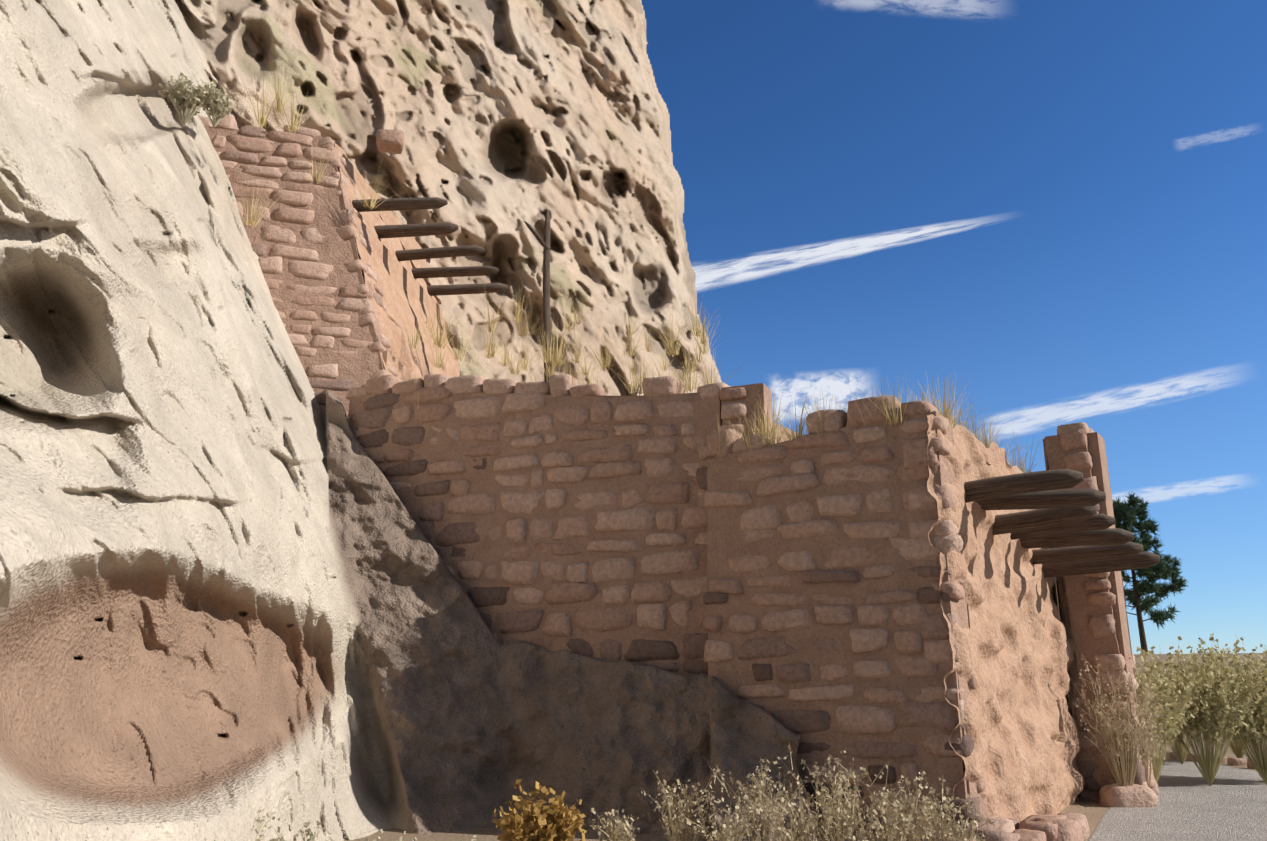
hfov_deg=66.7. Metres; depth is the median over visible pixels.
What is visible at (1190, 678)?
chamisa bush
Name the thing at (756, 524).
house masonry
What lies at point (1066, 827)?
path edge stones
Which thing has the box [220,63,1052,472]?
grass tufts
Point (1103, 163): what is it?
sky
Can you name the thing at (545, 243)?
old post
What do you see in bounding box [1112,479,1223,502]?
cloud
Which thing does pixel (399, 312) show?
room wall plaster
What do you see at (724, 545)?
house mortar
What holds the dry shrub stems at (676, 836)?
on the ground
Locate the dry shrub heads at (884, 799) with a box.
[588,745,993,840]
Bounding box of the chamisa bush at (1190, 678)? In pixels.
[1135,633,1266,785]
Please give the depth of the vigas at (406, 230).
13.79 m
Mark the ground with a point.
(1094, 812)
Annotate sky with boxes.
[641,0,1266,653]
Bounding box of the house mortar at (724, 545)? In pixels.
[348,383,1153,840]
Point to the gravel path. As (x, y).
(1229, 804)
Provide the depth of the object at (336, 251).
11.87 m
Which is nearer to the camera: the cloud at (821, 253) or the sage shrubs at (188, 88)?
the sage shrubs at (188, 88)
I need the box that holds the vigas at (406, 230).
[352,197,507,295]
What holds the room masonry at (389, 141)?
on the cliff rock
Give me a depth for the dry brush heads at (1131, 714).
9.29 m
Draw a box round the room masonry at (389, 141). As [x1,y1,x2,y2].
[198,113,403,428]
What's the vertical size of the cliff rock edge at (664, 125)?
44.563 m
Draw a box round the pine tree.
[1112,490,1187,654]
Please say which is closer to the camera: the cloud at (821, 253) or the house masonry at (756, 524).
the house masonry at (756, 524)
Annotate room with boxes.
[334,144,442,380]
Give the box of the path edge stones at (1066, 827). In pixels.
[942,752,1254,840]
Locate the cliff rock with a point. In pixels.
(234, 598)
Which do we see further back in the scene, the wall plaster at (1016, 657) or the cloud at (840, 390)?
the cloud at (840, 390)
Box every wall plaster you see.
[339,168,458,379]
[927,414,1084,835]
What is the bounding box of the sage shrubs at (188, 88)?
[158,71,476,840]
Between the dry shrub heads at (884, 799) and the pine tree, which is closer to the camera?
the dry shrub heads at (884, 799)
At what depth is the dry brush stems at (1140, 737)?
9.23 m
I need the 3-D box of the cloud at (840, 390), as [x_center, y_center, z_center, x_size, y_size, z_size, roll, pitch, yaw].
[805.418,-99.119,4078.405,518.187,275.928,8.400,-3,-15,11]
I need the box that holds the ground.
[344,653,1266,840]
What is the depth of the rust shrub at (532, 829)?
5.19 m
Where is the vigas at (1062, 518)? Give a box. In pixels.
[964,469,1159,576]
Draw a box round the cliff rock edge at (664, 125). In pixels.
[631,0,817,840]
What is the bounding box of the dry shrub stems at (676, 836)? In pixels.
[588,744,986,840]
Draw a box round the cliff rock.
[0,0,814,840]
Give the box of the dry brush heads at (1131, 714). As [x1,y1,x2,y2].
[1070,649,1169,762]
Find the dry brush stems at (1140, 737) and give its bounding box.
[1069,654,1170,787]
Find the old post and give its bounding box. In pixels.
[525,210,551,382]
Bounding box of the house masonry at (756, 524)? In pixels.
[346,374,1156,840]
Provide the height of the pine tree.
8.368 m
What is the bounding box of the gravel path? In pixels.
[1089,761,1266,840]
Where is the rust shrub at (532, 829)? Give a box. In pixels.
[492,779,586,840]
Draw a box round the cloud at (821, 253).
[692,222,966,289]
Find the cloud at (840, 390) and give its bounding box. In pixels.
[771,373,864,419]
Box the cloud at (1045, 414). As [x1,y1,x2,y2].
[994,376,1209,433]
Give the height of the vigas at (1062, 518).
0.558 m

